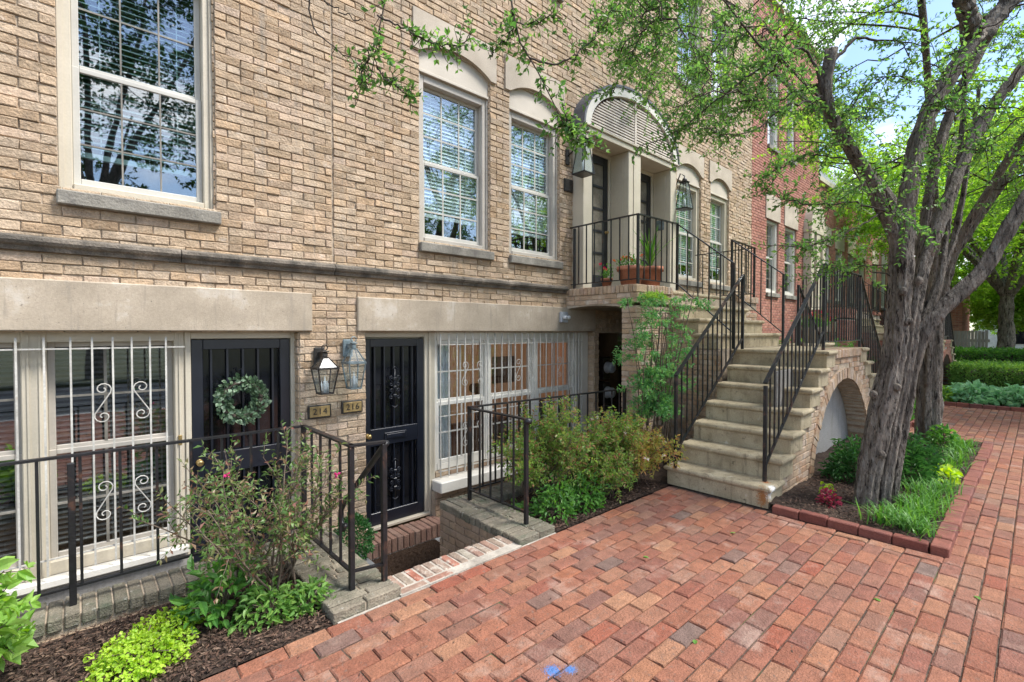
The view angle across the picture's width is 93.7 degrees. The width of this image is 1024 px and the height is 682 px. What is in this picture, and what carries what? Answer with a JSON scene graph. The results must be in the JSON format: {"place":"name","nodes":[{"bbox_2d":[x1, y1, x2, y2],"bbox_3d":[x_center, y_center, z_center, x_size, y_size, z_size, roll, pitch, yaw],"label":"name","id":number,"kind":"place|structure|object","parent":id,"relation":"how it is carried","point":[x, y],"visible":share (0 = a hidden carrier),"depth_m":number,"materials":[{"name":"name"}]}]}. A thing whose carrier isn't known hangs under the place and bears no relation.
{"place":"outdoors","nodes":[
{"label":"outdoors","id":0,"kind":"place"},
{"bbox_2d":[0,568,332,681],"bbox_3d":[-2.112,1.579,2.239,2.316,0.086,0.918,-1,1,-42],"label":"bark mulch","id":1,"kind":"object","parent":0,"point":[217,638],"visible":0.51,"depth_m":2.47,"materials":[{"name":"brown wood"}]},
{"bbox_2d":[0,556,40,671],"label":"hydrangea shrub","id":2,"kind":"object","parent":1,"relation":"on","point":[14,633],"visible":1,"depth_m":2.20,"materials":[{"name":"green plant"}]},
{"bbox_2d":[78,619,199,681],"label":"creeping jenny","id":3,"kind":"object","parent":1,"relation":"on","point":[142,648],"visible":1,"depth_m":2.33,"materials":[{"name":"green plant"}]},
{"bbox_2d":[127,601,221,644],"bbox_3d":[-1.855,1.526,2.678,0.468,0.117,0.304,-1,1,-42],"label":"creeping jenny","id":4,"kind":"object","parent":1,"relation":"on","point":[164,618],"visible":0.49,"depth_m":2.62,"materials":[{"name":"green plant"}]},
{"bbox_2d":[166,551,280,634],"bbox_3d":[-1.646,1.410,2.780,0.578,0.425,0.478,-1,1,-42],"label":"leafy plant","id":5,"kind":"object","parent":1,"relation":"on","point":[196,603],"visible":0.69,"depth_m":2.68,"materials":[{"name":"green plant"}]},
{"bbox_2d":[117,413,378,606],"bbox_3d":[-1.483,1.035,2.878,1.104,1.070,1.234,0,1,17],"label":"azalea shrub","id":6,"kind":"object","parent":1,"relation":"on","point":[284,522],"visible":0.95,"depth_m":2.77,"materials":[{"name":"green plant"}]},
{"bbox_2d":[227,576,309,636],"bbox_3d":[-1.381,1.483,2.738,0.457,0.253,0.354,-1,1,-42],"label":"leafy plant","id":7,"kind":"object","parent":1,"relation":"on","point":[273,608],"visible":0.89,"depth_m":2.68,"materials":[{"name":"green plant"}]},
{"bbox_2d":[281,573,336,621],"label":"leafy plant","id":8,"kind":"object","parent":1,"relation":"on","point":[313,583],"visible":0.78,"depth_m":2.79,"materials":[{"name":"green plant"}]},
{"bbox_2d":[373,537,439,559],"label":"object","id":9,"kind":"structure","parent":0,"point":[437,538],"depth_m":5.14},
{"bbox_2d":[2,527,338,655],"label":"wall","id":10,"kind":"structure","parent":9,"relation":"on","point":[54,620],"depth_m":2.77,"materials":[{"name":"brick"}]},
{"bbox_2d":[284,542,400,625],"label":"wall","id":11,"kind":"structure","parent":9,"relation":"on","point":[371,590],"depth_m":2.98,"materials":[{"name":"stone"}]},
{"bbox_2d":[0,424,389,606],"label":"iron railing","id":12,"kind":"object","parent":11,"relation":"on","point":[381,454],"visible":0.85,"depth_m":2.92,"materials":[{"name":"black metal"}]},
{"bbox_2d":[333,511,377,564],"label":"potted boxwood","id":13,"kind":"object","parent":9,"relation":"on","point":[360,523],"visible":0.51,"depth_m":3.82,"materials":[{"name":"green plant"}]},
{"bbox_2d":[0,0,753,609],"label":"townhouse","id":14,"kind":"structure","parent":9,"relation":"on","point":[200,200],"depth_m":4.63,"materials":[{"name":"beige brick"}]},
{"bbox_2d":[0,331,188,609],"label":"window","id":15,"kind":"structure","parent":14,"relation":"in","point":[29,362],"depth_m":3.68,"materials":[{"name":"beige paint"}]},
{"bbox_2d":[55,0,221,224],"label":"window","id":16,"kind":"structure","parent":14,"relation":"in","point":[135,107],"depth_m":3.95,"materials":[{"name":"glass"}]},
{"bbox_2d":[191,339,290,562],"bbox_3d":[-2.361,0.941,4.234,0.775,1.915,0.125,-1,1,-42],"label":"door","id":17,"kind":"structure","parent":14,"relation":"in","point":[213,361],"depth_m":4.24,"materials":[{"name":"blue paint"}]},
{"bbox_2d":[213,368,271,425],"bbox_3d":[-2.333,0.488,4.172,0.466,0.500,0.143,-1,1,-42],"label":"wreath","id":18,"kind":"object","parent":17,"relation":"hanging from","point":[222,398],"visible":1,"depth_m":4.15,"materials":[{"name":"green plant"}]},
{"bbox_2d":[307,403,330,418],"bbox_3d":[-1.815,0.664,4.529,0.215,0.126,0.035,-1,1,-42],"label":"house number","id":19,"kind":"object","parent":14,"relation":"attached to","point":[319,411],"visible":1,"depth_m":4.51,"materials":[{"name":"brown metal"}]},
{"bbox_2d":[310,344,339,394],"bbox_3d":[-1.737,0.259,4.431,0.202,0.457,0.249,-1,1,-42],"label":"coach lantern","id":20,"kind":"object","parent":14,"relation":"attached to","point":[320,355],"visible":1,"depth_m":4.41,"materials":[{"name":"brown metal"}]},
{"bbox_2d":[341,399,362,413],"bbox_3d":[-1.579,0.649,4.743,0.213,0.124,0.035,-1,1,-42],"label":"house number","id":21,"kind":"object","parent":14,"relation":"attached to","point":[351,406],"visible":1,"depth_m":4.73,"materials":[{"name":"brown metal"}]},
{"bbox_2d":[341,336,366,389],"bbox_3d":[-1.535,0.206,4.621,0.182,0.505,0.239,-1,1,-42],"label":"coach lantern","id":22,"kind":"object","parent":14,"relation":"attached to","point":[349,346],"visible":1,"depth_m":4.60,"materials":[{"name":"metal"}]},
{"bbox_2d":[365,338,423,525],"bbox_3d":[-1.271,0.962,5.211,0.730,1.975,0.125,-1,1,-42],"label":"door","id":23,"kind":"structure","parent":14,"relation":"in","point":[394,367],"depth_m":5.24,"materials":[{"name":"blue paint"}]},
{"bbox_2d":[412,5,496,260],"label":"window","id":24,"kind":"structure","parent":14,"relation":"in","point":[467,89],"depth_m":5.68,"materials":[{"name":"beige glass"}]},
{"bbox_2d":[384,331,587,517],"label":"window","id":25,"kind":"structure","parent":14,"relation":"in","point":[445,487],"depth_m":6.62,"materials":[{"name":"white paint"}]},
{"bbox_2d":[423,54,564,269],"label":"window","id":26,"kind":"structure","parent":14,"relation":"in","point":[533,175],"depth_m":6.58,"materials":[{"name":"grey glass"}]},
{"bbox_2d":[565,129,594,177],"bbox_3d":[0.923,-2.627,6.697,0.228,0.659,0.414,-1,1,-42],"label":"coach lantern","id":27,"kind":"object","parent":14,"relation":"attached to","point":[583,173],"visible":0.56,"depth_m":6.63,"materials":[{"name":"grey metal"}]},
{"bbox_2d":[592,154,608,286],"bbox_3d":[1.259,-1.845,7.510,0.788,2.160,0.095,-1,1,-42],"label":"door","id":28,"kind":"structure","parent":14,"relation":"in","point":[600,178],"depth_m":7.66,"materials":[{"name":"paint"}]},
{"bbox_2d":[599,357,615,379],"bbox_3d":[1.615,0.460,8.077,0.200,0.370,0.229,-1,1,-42],"label":"electric meter","id":29,"kind":"object","parent":14,"relation":"attached to","point":[606,367],"visible":0.94,"depth_m":8.04,"materials":[{"name":"grey metal"}]},
{"bbox_2d":[599,381,615,403],"bbox_3d":[1.615,0.879,8.085,0.200,0.370,0.229,-1,1,-42],"label":"electric meter","id":30,"kind":"object","parent":14,"relation":"attached to","point":[605,385],"visible":0.81,"depth_m":8.06,"materials":[{"name":"grey metal"}]},
{"bbox_2d":[640,173,651,265],"bbox_3d":[2.192,-1.861,8.357,0.808,2.160,0.095,-1,1,-42],"label":"door","id":31,"kind":"structure","parent":14,"relation":"in","point":[645,197],"depth_m":8.53,"materials":[{"name":"paint"}]},
{"bbox_2d":[676,174,692,211],"bbox_3d":[2.996,-2.663,8.580,0.228,0.659,0.414,-1,1,-42],"label":"coach lantern","id":32,"kind":"object","parent":14,"relation":"attached to","point":[684,201],"visible":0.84,"depth_m":8.51,"materials":[{"name":"grey metal"}]},
{"bbox_2d":[676,144,703,287],"bbox_3d":[3.359,-2.365,9.301,1.110,2.610,0.255,-1,1,-42],"label":"window","id":33,"kind":"structure","parent":14,"relation":"in","point":[692,159],"depth_m":9.45,"materials":[{"name":"beige paint"}]},
{"bbox_2d":[677,0,703,97],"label":"window","id":34,"kind":"structure","parent":14,"relation":"in","point":[698,45],"depth_m":9.44,"materials":[{"name":"grey glass"}]},
{"bbox_2d":[677,160,731,290],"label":"window","id":35,"kind":"structure","parent":14,"relation":"in","point":[718,196],"depth_m":10.31,"materials":[{"name":"beige paint"}]},
{"bbox_2d":[677,3,732,118],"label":"window","id":36,"kind":"structure","parent":14,"relation":"in","point":[725,52],"depth_m":10.27,"materials":[{"name":"white glass"}]},
{"bbox_2d":[357,516,440,559],"bbox_3d":[-1.151,2.073,5.085,0.960,0.160,0.265,-1,1,-42],"label":"door step","id":37,"kind":"object","parent":9,"relation":"on","point":[407,535],"depth_m":5.04,"materials":[{"name":"brown brick"}]},
{"bbox_2d":[371,539,440,575],"bbox_3d":[-0.983,2.135,4.604,0.986,0.041,0.626,-1,1,-42],"label":"doormat","id":38,"kind":"object","parent":9,"relation":"on","point":[412,557],"visible":0.39,"depth_m":4.72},
{"bbox_2d":[337,533,555,623],"bbox_3d":[-0.390,1.877,3.374,1.790,0.677,0.259,-1,1,-42],"label":"entrance edge","id":39,"kind":"object","parent":9,"relation":"on","point":[417,578],"visible":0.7,"depth_m":3.31,"materials":[{"name":"brick"}]},
{"bbox_2d":[456,499,554,550],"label":"wall","id":40,"kind":"structure","parent":9,"relation":"on","point":[482,521],"depth_m":4.03,"materials":[{"name":"brick"}]},
{"bbox_2d":[440,465,583,556],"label":"wall","id":41,"kind":"structure","parent":9,"relation":"on","point":[448,523],"depth_m":4.42,"materials":[{"name":"brick"}]},
{"bbox_2d":[467,388,626,524],"bbox_3d":[0.796,1.035,5.016,2.567,0.877,0.834,-1,1,-42],"label":"iron railing","id":42,"kind":"object","parent":41,"relation":"on","point":[527,423],"visible":0.72,"depth_m":4.45,"materials":[{"name":"black metal"}]},
{"bbox_2d":[503,451,680,532],"bbox_3d":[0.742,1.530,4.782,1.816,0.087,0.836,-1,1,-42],"label":"bark mulch","id":43,"kind":"object","parent":0,"point":[636,490],"visible":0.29,"depth_m":4.64,"materials":[{"name":"brown wood"}]},
{"bbox_2d":[487,394,609,501],"bbox_3d":[0.304,1.021,4.624,1.054,0.989,1.147,0,1,-16],"label":"azalea shrub","id":44,"kind":"object","parent":43,"relation":"on","point":[565,447],"visible":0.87,"depth_m":4.50,"materials":[{"name":"green plant"}]},
{"bbox_2d":[529,474,583,525],"bbox_3d":[0.378,1.377,4.253,0.498,0.401,0.448,-1,1,-42],"label":"pachysandra","id":45,"kind":"object","parent":43,"relation":"on","point":[553,503],"visible":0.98,"depth_m":4.18,"materials":[{"name":"green plant"}]},
{"bbox_2d":[558,470,610,514],"bbox_3d":[0.685,1.377,4.472,0.520,0.364,0.434,-1,1,-42],"label":"pachysandra","id":46,"kind":"object","parent":43,"relation":"on","point":[586,496],"visible":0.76,"depth_m":4.39,"materials":[{"name":"green plant"}]},
{"bbox_2d":[540,405,649,485],"bbox_3d":[0.828,1.085,5.013,1.235,0.882,1.198,-1,1,-42],"label":"azalea shrub","id":47,"kind":"object","parent":43,"relation":"on","point":[617,434],"visible":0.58,"depth_m":4.85,"materials":[{"name":"green plant"}]},
{"bbox_2d":[568,445,644,503],"bbox_3d":[0.930,1.278,4.684,0.843,0.566,0.731,0,1,4],"label":"azalea shrub","id":48,"kind":"object","parent":43,"relation":"on","point":[614,471],"visible":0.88,"depth_m":4.59,"materials":[{"name":"green plant"}]},
{"bbox_2d":[587,406,688,484],"bbox_3d":[1.298,1.130,5.206,1.078,0.788,1.142,0,1,-3],"label":"azalea shrub","id":49,"kind":"object","parent":43,"relation":"on","point":[647,453],"visible":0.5,"depth_m":4.93,"materials":[{"name":"green plant"}]},
{"bbox_2d":[612,290,714,471],"bbox_3d":[1.807,0.459,5.645,1.347,2.110,0.938,-1,1,-26],"label":"nandina","id":50,"kind":"object","parent":43,"relation":"on","point":[659,403],"visible":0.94,"depth_m":5.53,"materials":[{"name":"plant"}]},
{"bbox_2d":[200,405,1023,681],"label":"sidewalk","id":51,"kind":"structure","parent":0,"point":[836,621],"depth_m":2.81,"materials":[{"name":"brick"}]},
{"bbox_2d":[741,432,981,551],"bbox_3d":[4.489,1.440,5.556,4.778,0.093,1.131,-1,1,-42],"label":"bark mulch","id":52,"kind":"object","parent":51,"relation":"on","point":[819,503],"visible":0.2,"depth_m":4.42,"materials":[{"name":"brown wood"}]},
{"bbox_2d":[308,0,1023,509],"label":"multi stem tree","id":53,"kind":"object","parent":52,"relation":"on","point":[912,322],"visible":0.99,"depth_m":4.24,"materials":[{"name":"green plant"}]},
{"bbox_2d":[815,485,842,507],"bbox_3d":[2.904,1.411,4.362,0.215,0.196,0.226,0,1,-14],"label":"coleus","id":54,"kind":"object","parent":52,"relation":"on","point":[829,497],"visible":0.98,"depth_m":4.36,"materials":[{"name":"red plant"}]},
{"bbox_2d":[817,434,860,483],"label":"fern shrub","id":55,"kind":"object","parent":52,"relation":"on","point":[845,459],"visible":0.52,"depth_m":5.09,"materials":[{"name":"green plant"}]},
{"bbox_2d":[661,0,1023,442],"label":"street tree","id":56,"kind":"object","parent":52,"relation":"on","point":[929,409],"visible":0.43,"depth_m":6.77,"materials":[{"name":"green plant"}]},
{"bbox_2d":[841,497,928,528],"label":"liriope tuft","id":57,"kind":"object","parent":52,"relation":"on","point":[880,517],"visible":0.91,"depth_m":3.92,"materials":[{"name":"green plant"}]},
{"bbox_2d":[866,499,934,524],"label":"liriope tuft","id":58,"kind":"object","parent":52,"relation":"on","point":[895,514],"visible":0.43,"depth_m":3.93,"materials":[{"name":"green plant"}]},
{"bbox_2d":[856,504,953,533],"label":"liriope tuft","id":59,"kind":"object","parent":52,"relation":"on","point":[901,521],"visible":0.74,"depth_m":3.80,"materials":[{"name":"green plant"}]},
{"bbox_2d":[888,496,944,526],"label":"liriope tuft","id":60,"kind":"object","parent":52,"relation":"on","point":[918,507],"visible":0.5,"depth_m":3.93,"materials":[{"name":"green plant"}]},
{"bbox_2d":[874,502,959,540],"bbox_3d":[3.067,1.386,3.790,0.435,0.203,0.664,0,1,-8],"label":"liriope tuft","id":61,"kind":"object","parent":52,"relation":"on","point":[924,530],"visible":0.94,"depth_m":3.70,"materials":[{"name":"green plant"}]},
{"bbox_2d":[892,480,944,507],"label":"liriope tuft","id":62,"kind":"object","parent":52,"relation":"on","point":[909,497],"visible":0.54,"depth_m":4.25,"materials":[{"name":"green plant"}]},
{"bbox_2d":[900,427,948,486],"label":"fern shrub","id":63,"kind":"object","parent":52,"relation":"on","point":[916,457],"visible":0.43,"depth_m":5.04,"materials":[{"name":"green plant"}]},
{"bbox_2d":[890,494,961,519],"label":"liriope tuft","id":64,"kind":"object","parent":52,"relation":"on","point":[941,510],"visible":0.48,"depth_m":4.06,"materials":[{"name":"green plant"}]},
{"bbox_2d":[900,476,952,496],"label":"liriope tuft","id":65,"kind":"object","parent":52,"relation":"on","point":[915,485],"visible":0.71,"depth_m":4.61,"materials":[{"name":"green plant"}]},
{"bbox_2d":[901,490,970,514],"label":"liriope tuft","id":66,"kind":"object","parent":52,"relation":"on","point":[936,502],"visible":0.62,"depth_m":4.13,"materials":[{"name":"green plant"}]},
{"bbox_2d":[913,479,967,506],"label":"liriope tuft","id":67,"kind":"object","parent":52,"relation":"on","point":[932,492],"visible":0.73,"depth_m":4.40,"materials":[{"name":"green plant"}]},
{"bbox_2d":[923,423,962,450],"bbox_3d":[5.784,1.296,6.460,0.548,0.387,0.476,-1,1,-42],"label":"heuchera","id":68,"kind":"object","parent":52,"relation":"on","point":[938,436],"visible":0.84,"depth_m":6.42,"materials":[{"name":"green plant"}]},
{"bbox_2d":[925,463,963,484],"bbox_3d":[4.521,1.390,5.019,0.397,0.219,0.294,-1,1,-42],"label":"heuchera","id":69,"kind":"object","parent":52,"relation":"on","point":[947,470],"visible":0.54,"depth_m":4.98,"materials":[{"name":"yellow plant"}]},
{"bbox_2d":[919,472,978,494],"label":"liriope tuft","id":70,"kind":"object","parent":52,"relation":"on","point":[944,485],"visible":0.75,"depth_m":4.63,"materials":[{"name":"green plant"}]},
{"bbox_2d":[938,450,981,466],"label":"liriope tuft","id":71,"kind":"object","parent":52,"relation":"on","point":[961,458],"visible":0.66,"depth_m":5.58,"materials":[{"name":"green plant"}]},
{"bbox_2d":[772,441,993,557],"bbox_3d":[4.558,1.484,5.528,4.953,0.085,1.184,-1,1,-42],"label":"brick edging","id":72,"kind":"object","parent":51,"relation":"on","point":[943,545],"visible":0.92,"depth_m":3.95,"materials":[{"name":"red brick"}]},
{"bbox_2d":[913,21,1023,247],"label":"broadleaf tree","id":73,"kind":"object","parent":51,"relation":"on","point":[1010,138],"visible":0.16,"depth_m":11.72,"materials":[{"name":"green plant"}]},
{"bbox_2d":[944,401,1023,411],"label":"brick edging","id":74,"kind":"object","parent":51,"relation":"on","point":[981,406],"visible":0.81,"depth_m":10.12,"materials":[{"name":"red brick"}]},
{"bbox_2d":[375,345,970,531],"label":"ground","id":75,"kind":"structure","parent":0,"point":[403,523],"depth_m":5.86,"materials":[{"name":"red brick"}]},
{"bbox_2d":[566,284,875,508],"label":"staircase","id":76,"kind":"structure","parent":75,"relation":"on","point":[722,443],"depth_m":5.79,"materials":[{"name":"stone"}]},
{"bbox_2d":[609,252,646,284],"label":"potted plant","id":77,"kind":"object","parent":76,"relation":"on","point":[624,271],"visible":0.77,"depth_m":6.21,"materials":[{"name":"orange plant"}]},
{"bbox_2d":[570,213,735,348],"bbox_3d":[1.825,-0.770,6.388,2.093,1.733,0.773,0,1,6],"label":"iron railing","id":78,"kind":"object","parent":76,"relation":"on","point":[637,278],"visible":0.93,"depth_m":6.35,"materials":[{"name":"black metal"}]},
{"bbox_2d":[630,224,676,285],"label":"potted plant","id":79,"kind":"object","parent":76,"relation":"on","point":[658,278],"visible":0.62,"depth_m":6.49,"materials":[{"name":"ceramic"}]},
{"bbox_2d":[673,274,744,467],"bbox_3d":[2.323,0.237,5.561,1.682,2.153,0.038,-1,1,-42],"label":"iron railing","id":80,"kind":"object","parent":76,"relation":"on","point":[741,279],"visible":0.98,"depth_m":5.48,"materials":[{"name":"black metal"}]},
{"bbox_2d":[695,239,784,344],"bbox_3d":[3.943,-0.807,8.307,0.746,1.733,2.054,0,1,-2],"label":"iron railing","id":81,"kind":"object","parent":76,"relation":"on","point":[738,243],"visible":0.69,"depth_m":7.86,"materials":[{"name":"black metal"}]},
{"bbox_2d":[797,285,821,345],"bbox_3d":[5.061,0.189,8.049,1.622,2.153,0.038,-1,1,-42],"label":"iron railing","id":82,"kind":"object","parent":76,"relation":"on","point":[800,294],"visible":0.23,"depth_m":7.65,"materials":[{"name":"black metal"}]},
{"bbox_2d":[762,263,880,481],"bbox_3d":[4.270,0.183,6.235,5.092,2.233,0.038,-1,1,-42],"label":"iron railing","id":83,"kind":"object","parent":76,"relation":"on","point":[860,296],"visible":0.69,"depth_m":5.54,"materials":[{"name":"black metal"}]},
{"bbox_2d":[750,0,826,342],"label":"townhouse","id":84,"kind":"structure","parent":75,"relation":"on","point":[767,225],"depth_m":12.47,"materials":[{"name":"red brick"}]},
{"bbox_2d":[765,194,780,297],"bbox_3d":[6.527,-2.382,12.179,0.960,2.545,0.255,-1,1,-42],"label":"window","id":85,"kind":"structure","parent":84,"relation":"in","point":[775,216],"depth_m":12.38,"materials":[{"name":"white paint"}]},
{"bbox_2d":[767,71,780,154],"bbox_3d":[6.527,-5.737,12.114,0.802,1.955,0.255,-1,1,-42],"label":"window","id":86,"kind":"structure","parent":84,"relation":"in","point":[773,135],"depth_m":12.31,"materials":[{"name":"grey glass"}]},
{"bbox_2d":[784,202,797,299],"bbox_3d":[7.497,-2.399,13.060,1.040,2.545,0.255,-1,1,-42],"label":"window","id":87,"kind":"structure","parent":84,"relation":"in","point":[790,221],"depth_m":13.22,"materials":[{"name":"beige glass"}]},
{"bbox_2d":[786,90,796,166],"bbox_3d":[7.459,-5.753,12.961,0.702,1.955,0.255,-1,1,-42],"label":"window","id":88,"kind":"structure","parent":84,"relation":"in","point":[788,134],"depth_m":13.13,"materials":[{"name":"white glass"}]},
{"bbox_2d":[818,168,888,346],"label":"townhouse","id":89,"kind":"structure","parent":75,"relation":"on","point":[841,245],"depth_m":17.73,"materials":[{"name":"red brick"}]},
{"bbox_2d":[835,231,844,304],"bbox_3d":[11.559,-2.567,17.085,1.110,2.525,0.255,-1,1,-42],"label":"window","id":90,"kind":"structure","parent":89,"relation":"in","point":[840,244],"depth_m":17.19,"materials":[{"name":"white paint"}]},
{"bbox_2d":[881,254,886,310],"bbox_3d":[16.900,-2.660,21.913,1.110,2.525,0.220,-1,1,-42],"label":"window","id":91,"kind":"structure","parent":89,"relation":"in","point":[883,261],"depth_m":22.15,"materials":[{"name":"white paint"}]},
{"bbox_2d":[801,309,956,399],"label":"staircase","id":92,"kind":"structure","parent":75,"relation":"on","point":[948,354],"depth_m":13.01,"materials":[{"name":"stone"}]},
{"bbox_2d":[801,275,885,326],"bbox_3d":[9.042,-0.896,12.943,2.093,1.733,0.773,0,1,6],"label":"iron railing","id":93,"kind":"object","parent":92,"relation":"on","point":[848,294],"visible":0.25,"depth_m":12.90,"materials":[{"name":"black metal"}]},
{"bbox_2d":[843,282,884,318],"bbox_3d":[11.160,-0.933,14.862,0.746,1.733,2.054,0,1,-2],"label":"iron railing","id":94,"kind":"object","parent":92,"relation":"on","point":[872,298],"visible":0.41,"depth_m":14.73,"materials":[{"name":"black metal"}]},
{"bbox_2d":[944,312,954,359],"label":"iron railing","id":95,"kind":"object","parent":92,"relation":"on","point":[948,329],"visible":0.24,"depth_m":13.64,"materials":[{"name":"black metal"}]},
{"bbox_2d":[950,283,976,346],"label":"brick shed","id":96,"kind":"structure","parent":75,"relation":"on","point":[960,319],"depth_m":19.19,"materials":[{"name":"brick"}]},
{"bbox_2d":[783,0,1023,330],"label":"sky","id":97,"kind":"structure","parent":0,"point":[854,54],"materials":[{"name":"blue"}]},
{"bbox_2d":[947,400,1023,410],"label":"garden bed soil","id":98,"kind":"structure","parent":0,"point":[1022,406],"depth_m":10.29,"materials":[{"name":"brown soil"}]},
{"bbox_2d":[819,80,1023,348],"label":"broadleaf tree","id":99,"kind":"object","parent":98,"relation":"on","point":[1008,284],"visible":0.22,"depth_m":15.74,"materials":[{"name":"green plant"}]},
{"bbox_2d":[892,104,1023,287],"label":"broadleaf tree","id":100,"kind":"object","parent":98,"relation":"on","point":[955,282],"visible":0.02,"depth_m":20.24,"materials":[{"name":"green plant"}]},
{"bbox_2d":[944,330,989,347],"bbox_3d":[16.243,0.413,17.877,0.089,1.625,2.202,-1,1,-42],"label":"board fence","id":101,"kind":"object","parent":98,"relation":"on","point":[973,338],"visible":0.16,"depth_m":17.38,"materials":[{"name":"grey wood"}]},
{"bbox_2d":[942,379,1000,405],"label":"hosta","id":102,"kind":"object","parent":98,"relation":"on","point":[967,391],"visible":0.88,"depth_m":10.52,"materials":[{"name":"green plant"}]},
{"bbox_2d":[946,357,1023,388],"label":"clipped hedge","id":103,"kind":"object","parent":98,"relation":"on","point":[988,372],"visible":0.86,"depth_m":11.92,"materials":[{"name":"green plant"}]},
{"bbox_2d":[951,260,1023,334],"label":"understorey tree","id":104,"kind":"object","parent":98,"relation":"on","point":[974,320],"visible":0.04,"depth_m":22.96,"materials":[{"name":"green plant"}]},
{"bbox_2d":[954,345,1023,367],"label":"clipped hedge","id":105,"kind":"object","parent":98,"relation":"on","point":[1011,354],"visible":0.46,"depth_m":14.04,"materials":[{"name":"green plant"}]},
{"bbox_2d":[959,256,1023,333],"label":"understorey tree","id":106,"kind":"object","parent":98,"relation":"on","point":[990,313],"visible":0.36,"depth_m":18.36,"materials":[{"name":"green plant"}]},
{"bbox_2d":[976,383,1023,408],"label":"hosta","id":107,"kind":"object","parent":98,"relation":"on","point":[1010,393],"visible":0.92,"depth_m":10.18,"materials":[{"name":"green plant"}]},
{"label":"road","id":108,"kind":"structure","parent":0,"visible":0},
{"bbox_2d":[977,253,1023,348],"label":"house","id":109,"kind":"structure","parent":108,"relation":"on","point":[1019,340],"depth_m":28.88,"materials":[{"name":"stone"}]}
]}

